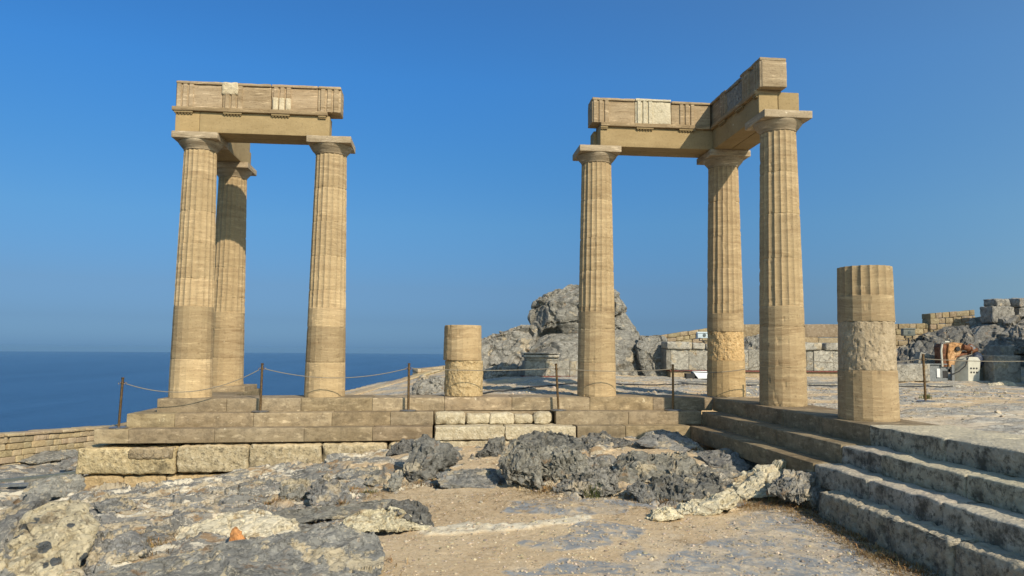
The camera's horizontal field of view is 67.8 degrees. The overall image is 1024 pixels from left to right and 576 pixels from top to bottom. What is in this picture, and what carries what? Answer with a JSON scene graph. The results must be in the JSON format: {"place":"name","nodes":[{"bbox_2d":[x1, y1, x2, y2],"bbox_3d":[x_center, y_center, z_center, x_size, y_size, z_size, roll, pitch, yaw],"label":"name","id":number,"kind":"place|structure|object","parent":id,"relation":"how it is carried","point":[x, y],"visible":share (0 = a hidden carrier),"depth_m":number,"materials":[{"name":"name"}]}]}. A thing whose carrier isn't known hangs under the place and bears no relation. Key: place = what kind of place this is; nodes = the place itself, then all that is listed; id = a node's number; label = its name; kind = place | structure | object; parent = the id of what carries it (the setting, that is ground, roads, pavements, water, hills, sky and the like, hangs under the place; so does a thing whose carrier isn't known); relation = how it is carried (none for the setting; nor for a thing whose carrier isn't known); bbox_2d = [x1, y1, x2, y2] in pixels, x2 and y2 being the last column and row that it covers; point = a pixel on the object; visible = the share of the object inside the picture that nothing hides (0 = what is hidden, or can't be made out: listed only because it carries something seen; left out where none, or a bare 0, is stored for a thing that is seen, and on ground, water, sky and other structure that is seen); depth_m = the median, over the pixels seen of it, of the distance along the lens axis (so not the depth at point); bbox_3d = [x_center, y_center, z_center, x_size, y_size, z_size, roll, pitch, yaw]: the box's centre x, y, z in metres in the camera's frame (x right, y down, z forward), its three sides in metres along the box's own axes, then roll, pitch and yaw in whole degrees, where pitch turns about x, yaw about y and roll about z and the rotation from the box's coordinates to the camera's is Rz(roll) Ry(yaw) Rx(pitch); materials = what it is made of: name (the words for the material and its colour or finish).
{"place":"outdoors","nodes":[
{"label":"outdoors","id":0,"kind":"place"},
{"bbox_2d":[24,472,50,482],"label":"rock","id":1,"kind":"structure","parent":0,"point":[34,474],"depth_m":15.32,"materials":[{"name":"grey stone"}]},
{"bbox_2d":[0,351,444,431],"bbox_3d":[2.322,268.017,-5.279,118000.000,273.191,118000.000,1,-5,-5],"label":"sea","id":2,"kind":"structure","parent":0,"point":[51,389],"depth_m":3116.38,"materials":[{"name":"liquid"}]},
{"bbox_2d":[0,340,1023,575],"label":"ground","id":3,"kind":"structure","parent":0,"point":[141,495],"depth_m":9.13,"materials":[{"name":"soil"}]},
{"bbox_2d":[0,545,22,575],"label":"rock","id":4,"kind":"object","parent":3,"relation":"on","point":[5,558],"visible":0.59,"depth_m":6.31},
{"bbox_2d":[0,491,50,552],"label":"rock","id":5,"kind":"object","parent":3,"relation":"on","point":[10,524],"visible":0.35,"depth_m":7.28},
{"bbox_2d":[0,470,75,481],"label":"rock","id":6,"kind":"object","parent":3,"relation":"on","point":[33,477],"visible":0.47,"depth_m":14.89,"materials":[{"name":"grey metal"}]},
{"bbox_2d":[0,474,83,486],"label":"cable duct","id":7,"kind":"object","parent":3,"relation":"on","point":[13,484],"visible":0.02,"depth_m":14.40,"materials":[{"name":"grey metal"}]},
{"bbox_2d":[18,449,77,463],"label":"rock","id":8,"kind":"object","parent":3,"relation":"on","point":[64,454],"visible":0.91,"depth_m":19.59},
{"bbox_2d":[7,498,100,575],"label":"rock","id":9,"kind":"object","parent":3,"relation":"on","point":[53,538],"visible":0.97,"depth_m":6.62,"materials":[{"name":"stone"}]},
{"bbox_2d":[22,474,86,498],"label":"rock","id":10,"kind":"object","parent":3,"relation":"on","point":[59,486],"visible":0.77,"depth_m":13.27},
{"bbox_2d":[0,425,111,465],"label":"parapet wall","id":11,"kind":"structure","parent":3,"relation":"on","point":[15,447],"depth_m":19.89,"materials":[{"name":"stone"}]},
{"bbox_2d":[58,457,77,470],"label":"stone","id":12,"kind":"object","parent":3,"relation":"on","point":[69,464],"visible":0.74,"depth_m":18.05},
{"bbox_2d":[93,493,136,512],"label":"rock","id":13,"kind":"object","parent":3,"relation":"on","point":[116,503],"visible":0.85,"depth_m":9.93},
{"bbox_2d":[84,525,152,574],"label":"rock","id":14,"kind":"object","parent":3,"relation":"on","point":[115,544],"visible":0.82,"depth_m":6.79,"materials":[{"name":"stone"}]},
{"bbox_2d":[91,549,201,575],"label":"rock","id":15,"kind":"object","parent":3,"relation":"on","point":[152,567],"visible":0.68,"depth_m":6.49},
{"bbox_2d":[145,524,175,534],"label":"stone","id":16,"kind":"object","parent":3,"relation":"on","point":[158,529],"visible":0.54,"depth_m":8.15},
{"bbox_2d":[172,500,211,514],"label":"rock","id":17,"kind":"object","parent":3,"relation":"on","point":[195,504],"visible":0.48,"depth_m":9.40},
{"bbox_2d":[229,526,244,540],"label":"stone","id":18,"kind":"object","parent":3,"relation":"on","point":[236,533],"visible":0.76,"depth_m":7.23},
{"bbox_2d":[175,508,299,539],"bbox_3d":[-2.815,2.496,7.930,1.207,0.265,0.791,1,-5,-5],"label":"rock","id":19,"kind":"object","parent":3,"relation":"on","point":[255,522],"visible":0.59,"depth_m":7.85,"materials":[{"name":"stone"}]},
{"bbox_2d":[225,479,274,494],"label":"rock","id":20,"kind":"object","parent":3,"relation":"on","point":[269,482],"visible":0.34,"depth_m":10.95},
{"bbox_2d":[153,523,384,575],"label":"rock","id":21,"kind":"object","parent":3,"relation":"on","point":[330,549],"visible":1,"depth_m":6.57,"materials":[{"name":"stone"}]},
{"bbox_2d":[278,475,311,501],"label":"rock","id":22,"kind":"object","parent":3,"relation":"on","point":[294,488],"visible":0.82,"depth_m":9.99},
{"bbox_2d":[306,471,353,506],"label":"rock","id":23,"kind":"object","parent":3,"relation":"on","point":[325,490],"visible":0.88,"depth_m":9.57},
{"bbox_2d":[271,499,395,522],"bbox_3d":[-2.266,2.598,8.760,1.926,0.230,0.390,2,-5,-19],"label":"rock","id":24,"kind":"object","parent":3,"relation":"on","point":[315,514],"visible":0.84,"depth_m":8.79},
{"bbox_2d":[336,466,385,481],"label":"rock","id":25,"kind":"object","parent":3,"relation":"on","point":[355,473],"visible":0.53,"depth_m":11.38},
{"bbox_2d":[364,468,386,485],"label":"stone","id":26,"kind":"object","parent":3,"relation":"on","point":[376,476],"visible":0.98,"depth_m":10.90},
{"bbox_2d":[342,506,431,532],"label":"rock","id":27,"kind":"object","parent":3,"relation":"on","point":[372,520],"visible":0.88,"depth_m":8.22,"materials":[{"name":"stone"}]},
{"bbox_2d":[345,370,441,394],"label":"parapet wall","id":28,"kind":"structure","parent":3,"relation":"on","point":[383,385],"depth_m":31.02,"materials":[{"name":"stone"}]},
{"bbox_2d":[76,384,711,489],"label":"stone steps","id":29,"kind":"structure","parent":3,"relation":"on","point":[223,430],"depth_m":14.42,"materials":[{"name":"stone"}]},
{"bbox_2d":[109,377,128,428],"bbox_3d":[-7.187,2.102,13.963,0.330,0.925,0.330,1,-5,-5],"label":"barrier post","id":30,"kind":"object","parent":29,"relation":"on","point":[122,382],"visible":1,"depth_m":13.94,"materials":[{"name":"metal"}]},
{"bbox_2d":[125,368,259,392],"bbox_3d":[-5.973,1.731,14.289,2.352,0.454,0.015,2,-5,-14],"label":"rope","id":31,"kind":"object","parent":30,"relation":"attached to","point":[196,390],"visible":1,"depth_m":14.29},
{"bbox_2d":[168,131,228,397],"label":"column","id":32,"kind":"structure","parent":29,"relation":"on","point":[191,362],"depth_m":15.09,"materials":[{"name":"stone"}]},
{"bbox_2d":[172,80,343,164],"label":"entablature","id":33,"kind":"structure","parent":32,"relation":"on","point":[239,118],"depth_m":15.37,"materials":[{"name":"stone"}]},
{"bbox_2d":[212,161,256,385],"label":"column","id":34,"kind":"structure","parent":29,"relation":"on","point":[229,299],"depth_m":17.55,"materials":[{"name":"stone"}]},
{"bbox_2d":[251,363,268,412],"bbox_3d":[-4.800,1.901,14.567,0.330,0.925,0.330,1,-5,-5],"label":"barrier post","id":35,"kind":"object","parent":29,"relation":"on","point":[260,398],"visible":1,"depth_m":14.54,"materials":[{"name":"metal"}]},
{"bbox_2d":[304,135,355,397],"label":"column","id":36,"kind":"structure","parent":29,"relation":"on","point":[326,340],"depth_m":15.33,"materials":[{"name":"stone"}]},
{"bbox_2d":[400,363,416,411],"bbox_3d":[-2.014,1.928,14.842,0.330,0.925,0.330,1,-5,-5],"label":"barrier post","id":37,"kind":"object","parent":29,"relation":"on","point":[408,398],"visible":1,"depth_m":14.82,"materials":[{"name":"metal"}]},
{"bbox_2d":[265,368,405,377],"bbox_3d":[-3.400,1.640,14.727,2.701,0.212,0.015,1,-5,-6],"label":"rope","id":38,"kind":"object","parent":37,"relation":"attached to","point":[341,377],"visible":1,"depth_m":14.73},
{"bbox_2d":[443,325,482,396],"bbox_3d":[-1.002,1.492,15.716,0.827,1.436,0.809,1,-5,-5],"label":"column stump","id":39,"kind":"object","parent":29,"relation":"on","point":[462,346],"visible":0.99,"depth_m":15.38,"materials":[{"name":"stone"}]},
{"bbox_2d":[550,364,566,410],"bbox_3d":[0.923,1.964,15.122,0.330,0.925,0.330,1,-5,-5],"label":"barrier post","id":40,"kind":"object","parent":29,"relation":"on","point":[557,389],"visible":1,"depth_m":15.09,"materials":[{"name":"metal"}]},
{"bbox_2d":[412,368,553,370],"bbox_3d":[-0.565,1.599,15.008,2.808,0.065,0.015,1,-5,-5],"label":"rope","id":41,"kind":"object","parent":40,"relation":"attached to","point":[482,370],"visible":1,"depth_m":15.00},
{"bbox_2d":[573,144,620,396],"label":"column","id":42,"kind":"structure","parent":29,"relation":"on","point":[596,334],"depth_m":15.86,"materials":[{"name":"stone"}]},
{"bbox_2d":[665,364,681,410],"bbox_3d":[3.242,2.002,15.342,0.330,0.925,0.330,1,-5,-5],"label":"barrier post","id":43,"kind":"object","parent":29,"relation":"on","point":[672,370],"visible":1,"depth_m":15.31,"materials":[{"name":"metal"}]},
{"bbox_2d":[384,470,403,491],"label":"stone","id":44,"kind":"object","parent":3,"relation":"on","point":[394,481],"visible":0.98,"depth_m":10.42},
{"bbox_2d":[387,439,413,455],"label":"rock","id":45,"kind":"object","parent":3,"relation":"on","point":[402,446],"visible":0.82,"depth_m":13.76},
{"bbox_2d":[385,499,433,526],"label":"rock","id":46,"kind":"object","parent":3,"relation":"on","point":[418,512],"visible":0.9,"depth_m":8.51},
{"bbox_2d":[410,375,444,394],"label":"rock","id":47,"kind":"object","parent":3,"relation":"on","point":[425,385],"visible":0.59,"depth_m":20.09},
{"bbox_2d":[412,365,444,374],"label":"parapet wall","id":48,"kind":"structure","parent":3,"relation":"on","point":[418,371],"depth_m":32.82,"materials":[{"name":"stone"}]},
{"bbox_2d":[402,434,462,481],"bbox_3d":[-1.199,2.575,11.544,0.907,0.665,0.750,1,-5,-5],"label":"rock","id":49,"kind":"object","parent":3,"relation":"on","point":[430,458],"visible":0.98,"depth_m":11.41,"materials":[{"name":"stone"}]},
{"bbox_2d":[435,468,499,488],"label":"rock","id":50,"kind":"object","parent":3,"relation":"on","point":[470,478],"visible":0.97,"depth_m":10.82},
{"bbox_2d":[475,436,505,457],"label":"rock","id":51,"kind":"object","parent":3,"relation":"on","point":[494,447],"visible":0.96,"depth_m":12.93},
{"bbox_2d":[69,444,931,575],"bbox_3d":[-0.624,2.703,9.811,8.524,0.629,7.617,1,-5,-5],"label":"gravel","id":52,"kind":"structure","parent":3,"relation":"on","point":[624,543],"depth_m":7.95,"materials":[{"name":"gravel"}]},
{"bbox_2d":[483,362,518,379],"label":"rock","id":53,"kind":"object","parent":3,"relation":"on","point":[502,366],"visible":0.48,"depth_m":23.50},
{"bbox_2d":[481,325,545,369],"bbox_3d":[-0.309,2.202,24.724,2.874,2.101,1.301,1,-5,-5],"label":"boulder","id":54,"kind":"object","parent":3,"relation":"on","point":[510,345],"visible":0.41,"depth_m":24.61,"materials":[{"name":"stone"}]},
{"bbox_2d":[498,441,544,488],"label":"rock","id":55,"kind":"object","parent":3,"relation":"on","point":[520,462],"visible":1,"depth_m":10.57,"materials":[{"name":"stone"}]},
{"bbox_2d":[134,445,939,575],"bbox_3d":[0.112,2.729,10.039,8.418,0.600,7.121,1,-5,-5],"label":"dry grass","id":56,"kind":"structure","parent":3,"relation":"on","point":[891,557],"depth_m":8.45,"materials":[{"name":"plant"}]},
{"bbox_2d":[509,430,583,448],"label":"rock","id":57,"kind":"object","parent":3,"relation":"on","point":[540,439],"visible":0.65,"depth_m":13.41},
{"bbox_2d":[520,353,577,376],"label":"marble plinth","id":58,"kind":"structure","parent":3,"relation":"on","point":[543,361],"depth_m":22.69,"materials":[{"name":"grey stone"}]},
{"bbox_2d":[533,445,590,482],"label":"rock","id":59,"kind":"object","parent":3,"relation":"on","point":[562,462],"visible":0.73,"depth_m":10.99,"materials":[{"name":"stone"}]},
{"bbox_2d":[518,329,641,375],"bbox_3d":[2.119,2.195,24.134,4.216,1.838,1.496,1,-5,-5],"label":"boulder","id":60,"kind":"object","parent":3,"relation":"on","point":[565,346],"visible":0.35,"depth_m":24.09,"materials":[{"name":"stone"}]},
{"bbox_2d":[527,284,639,336],"bbox_3d":[2.392,0.930,25.226,3.738,2.143,1.346,1,-5,-5],"label":"boulder","id":61,"kind":"object","parent":60,"relation":"on","point":[555,311],"visible":0.42,"depth_m":24.88,"materials":[{"name":"stone"}]},
{"bbox_2d":[552,466,621,497],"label":"rock","id":62,"kind":"object","parent":3,"relation":"on","point":[604,477],"visible":0.93,"depth_m":10.26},
{"bbox_2d":[581,483,606,498],"bbox_3d":[1.101,2.718,10.123,0.540,0.288,0.502,1,-5,-5],"label":"grass tuft","id":63,"kind":"object","parent":3,"relation":"on","point":[592,493],"visible":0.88,"depth_m":10.06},
{"bbox_2d":[586,456,612,469],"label":"rock","id":64,"kind":"object","parent":3,"relation":"on","point":[594,463],"visible":0.34,"depth_m":11.44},
{"bbox_2d":[581,430,631,447],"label":"rock","id":65,"kind":"object","parent":3,"relation":"on","point":[602,437],"visible":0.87,"depth_m":13.70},
{"bbox_2d":[626,480,655,503],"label":"rock","id":66,"kind":"object","parent":3,"relation":"on","point":[640,491],"visible":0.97,"depth_m":9.86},
{"bbox_2d":[635,335,667,375],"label":"boulder","id":67,"kind":"object","parent":3,"relation":"on","point":[648,349],"visible":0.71,"depth_m":23.82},
{"bbox_2d":[613,450,704,483],"bbox_3d":[2.165,2.691,11.223,1.422,0.492,1.063,1,-5,-5],"label":"rock","id":68,"kind":"object","parent":3,"relation":"on","point":[633,466],"visible":0.77,"depth_m":11.23,"materials":[{"name":"stone"}]},
{"bbox_2d":[645,506,683,521],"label":"rock","id":69,"kind":"object","parent":3,"relation":"on","point":[665,513],"visible":1,"depth_m":8.90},
{"bbox_2d":[636,429,697,451],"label":"rock","id":70,"kind":"object","parent":3,"relation":"on","point":[664,439],"visible":0.98,"depth_m":13.49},
{"bbox_2d":[676,501,695,514],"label":"stone","id":71,"kind":"object","parent":3,"relation":"on","point":[685,508],"visible":0.96,"depth_m":9.23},
{"bbox_2d":[649,471,725,502],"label":"rock","id":72,"kind":"object","parent":3,"relation":"on","point":[674,487],"visible":0.84,"depth_m":10.11,"materials":[{"name":"stone"}]},
{"bbox_2d":[684,371,706,378],"bbox_3d":[5.709,2.614,22.912,0.980,0.230,0.320,1,-5,-5],"label":"info panel","id":73,"kind":"object","parent":3,"relation":"on","point":[694,374],"visible":0.69,"depth_m":22.84,"materials":[{"name":"white metal"}]},
{"bbox_2d":[662,326,744,343],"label":"parapet wall","id":74,"kind":"structure","parent":3,"relation":"on","point":[686,336],"depth_m":28.26,"materials":[{"name":"brown stone"}]},
{"bbox_2d":[688,489,739,515],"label":"rock","id":75,"kind":"object","parent":3,"relation":"on","point":[715,504],"visible":0.94,"depth_m":9.30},
{"bbox_2d":[483,383,952,393],"bbox_3d":[5.378,2.571,19.913,13.520,0.185,2.112,2,-5,-18],"label":"cable","id":76,"kind":"object","parent":3,"relation":"on","point":[676,384],"visible":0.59,"depth_m":20.00,"materials":[{"name":"black rubber"}]},
{"bbox_2d":[694,464,749,479],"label":"rock","id":77,"kind":"object","parent":3,"relation":"on","point":[717,470],"visible":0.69,"depth_m":11.73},
{"bbox_2d":[697,448,759,470],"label":"rock","id":78,"kind":"object","parent":3,"relation":"on","point":[721,456],"visible":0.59,"depth_m":12.28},
{"bbox_2d":[661,341,837,377],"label":"marble block wall","id":79,"kind":"structure","parent":3,"relation":"on","point":[687,356],"depth_m":23.53,"materials":[{"name":"stone"}]},
{"bbox_2d":[744,334,758,349],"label":"rock","id":80,"kind":"object","parent":3,"relation":"on","point":[751,342],"visible":0.32,"depth_m":25.89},
{"bbox_2d":[725,459,786,501],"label":"rock","id":81,"kind":"object","parent":3,"relation":"on","point":[755,482],"visible":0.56,"depth_m":10.40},
{"bbox_2d":[744,324,837,342],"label":"parapet wall","id":82,"kind":"structure","parent":3,"relation":"on","point":[813,332],"depth_m":29.06,"materials":[{"name":"brown stone"}]},
{"bbox_2d":[765,469,830,512],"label":"rock","id":83,"kind":"object","parent":3,"relation":"on","point":[802,487],"visible":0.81,"depth_m":9.70,"materials":[{"name":"stone"}]},
{"bbox_2d":[691,398,1023,575],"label":"stone steps","id":84,"kind":"structure","parent":3,"relation":"on","point":[945,500],"depth_m":8.37,"materials":[{"name":"stone"}]},
{"bbox_2d":[697,149,750,396],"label":"column","id":85,"kind":"structure","parent":84,"relation":"on","point":[725,334],"depth_m":16.13,"materials":[{"name":"stone"}]},
{"bbox_2d":[745,109,811,406],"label":"column","id":86,"kind":"structure","parent":84,"relation":"on","point":[782,368],"depth_m":13.45,"materials":[{"name":"stone"}]},
{"bbox_2d":[588,57,798,157],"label":"entablature","id":87,"kind":"structure","parent":86,"relation":"on","point":[648,127],"depth_m":16.06,"materials":[{"name":"stone"}]},
{"bbox_2d":[837,265,899,421],"bbox_3d":[5.079,0.787,10.915,0.807,2.170,0.807,1,-5,-5],"label":"column stump","id":88,"kind":"object","parent":84,"relation":"on","point":[868,382],"visible":1,"depth_m":10.62,"materials":[{"name":"stone"}]},
{"bbox_2d":[897,364,911,381],"bbox_3d":[11.583,2.575,23.140,0.770,0.544,0.744,1,-5,-5],"label":"stone block","id":89,"kind":"object","parent":3,"relation":"on","point":[904,372],"depth_m":22.81,"materials":[{"name":"grey stone"}]},
{"bbox_2d":[901,328,915,344],"bbox_3d":[13.398,1.991,25.735,0.450,1.268,0.185,1,-5,-5],"label":"floodlight","id":90,"kind":"object","parent":3,"relation":"on","point":[907,332],"visible":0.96,"depth_m":25.71,"materials":[{"name":"grey metal"}]},
{"bbox_2d":[895,323,928,348],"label":"parapet wall","id":91,"kind":"structure","parent":3,"relation":"on","point":[921,328],"depth_m":28.04,"materials":[{"name":"brown stone"}]},
{"bbox_2d":[905,363,929,381],"bbox_3d":[12.229,2.564,23.198,0.642,0.542,0.728,1,-5,-2],"label":"stone block","id":92,"kind":"object","parent":3,"relation":"on","point":[916,372],"depth_m":22.85,"materials":[{"name":"grey stone"}]},
{"bbox_2d":[913,352,934,363],"bbox_3d":[12.782,2.452,23.654,0.778,0.942,0.273,1,-5,-11],"label":"stone block","id":93,"kind":"object","parent":3,"relation":"on","point":[918,355],"depth_m":23.58,"materials":[{"name":"grey stone"}]},
{"bbox_2d":[916,354,934,401],"bbox_3d":[8.020,1.746,14.799,0.330,0.925,0.330,1,-5,-5],"label":"barrier post","id":94,"kind":"object","parent":3,"relation":"on","point":[923,360],"visible":1,"depth_m":14.78,"materials":[{"name":"metal"}]},
{"bbox_2d":[916,363,954,380],"bbox_3d":[12.885,2.568,23.203,0.820,0.530,0.620,1,-5,-5],"label":"steel box","id":95,"kind":"object","parent":3,"relation":"on","point":[938,372],"visible":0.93,"depth_m":23.00,"materials":[{"name":"grey metal"}]},
{"bbox_2d":[897,325,974,370],"bbox_3d":[14.000,2.034,25.228,2.524,1.670,1.579,-1,-5,16],"label":"rock","id":96,"kind":"object","parent":3,"relation":"on","point":[927,342],"visible":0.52,"depth_m":25.29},
{"bbox_2d":[922,310,974,331],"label":"parapet wall","id":97,"kind":"structure","parent":3,"relation":"on","point":[935,321],"depth_m":28.06,"materials":[{"name":"brown stone"}]},
{"bbox_2d":[954,357,979,380],"bbox_3d":[13.748,2.450,23.080,0.670,0.720,0.407,1,-5,-5],"label":"cabinet","id":98,"kind":"object","parent":3,"relation":"on","point":[970,371],"visible":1,"depth_m":22.93,"materials":[{"name":"beige paint"}]},
{"bbox_2d":[934,341,977,374],"bbox_3d":[13.556,2.117,23.103,1.254,1.013,0.466,0,-5,5],"label":"winch machine","id":99,"kind":"object","parent":98,"relation":"on","point":[948,350],"visible":0.99,"depth_m":23.02,"materials":[{"name":"orange paint"}]},
{"bbox_2d":[968,315,1023,366],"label":"rock","id":100,"kind":"object","parent":3,"relation":"on","point":[986,334],"visible":0.38,"depth_m":26.35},
{"bbox_2d":[980,306,1014,323],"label":"stone block","id":101,"kind":"structure","parent":100,"relation":"on","point":[990,314],"depth_m":26.61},
{"bbox_2d":[983,298,1010,306],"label":"stone block","id":102,"kind":"structure","parent":101,"relation":"on","point":[996,302],"depth_m":26.77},
{"bbox_2d":[1014,307,1023,315],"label":"stone block","id":103,"kind":"structure","parent":100,"relation":"on","point":[1019,311],"depth_m":26.73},
{"bbox_2d":[1009,298,1023,307],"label":"stone block","id":104,"kind":"structure","parent":103,"relation":"on","point":[1016,302],"depth_m":26.79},
{"bbox_2d":[987,345,1013,354],"bbox_3d":[15.523,2.382,24.190,0.474,1.132,0.630,1,-5,-11],"label":"stone block","id":105,"kind":"object","parent":3,"relation":"on","point":[1000,350],"depth_m":23.97,"materials":[{"name":"grey stone"}]},
{"bbox_2d":[981,355,1020,382],"bbox_3d":[14.800,2.479,23.154,0.897,0.877,0.722,1,-5,-5],"label":"stone block","id":106,"kind":"object","parent":3,"relation":"on","point":[994,372],"depth_m":22.82,"materials":[{"name":"grey stone"}]},
{"bbox_2d":[988,381,1016,385],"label":"rock","id":107,"kind":"object","parent":3,"relation":"on","point":[1004,383],"visible":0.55,"depth_m":22.03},
{"bbox_2d":[1005,322,1023,354],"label":"rock","id":108,"kind":"object","parent":3,"relation":"on","point":[1015,338],"visible":0.83,"depth_m":25.26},
{"bbox_2d":[0,0,1023,353],"label":"sky","id":109,"kind":"structure","parent":0,"point":[465,121],"materials":[{"name":"blue"}]},
{"bbox_2d":[696,332,707,343],"bbox_3d":[6.126,2.081,24.323,0.470,1.358,0.185,1,-5,-5],"label":"floodlight","id":110,"kind":"object","parent":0,"point":[699,335],"visible":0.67,"depth_m":24.30,"materials":[{"name":"grey metal"}]},
{"bbox_2d":[483,379,1023,419],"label":"gravel","id":111,"kind":"structure","parent":0,"point":[821,389],"depth_m":17.73,"materials":[{"name":"gravel"}]},
{"bbox_2d":[677,381,966,387],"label":"paving","id":112,"kind":"structure","parent":0,"point":[836,383],"depth_m":21.28,"materials":[{"name":"grey stone"}]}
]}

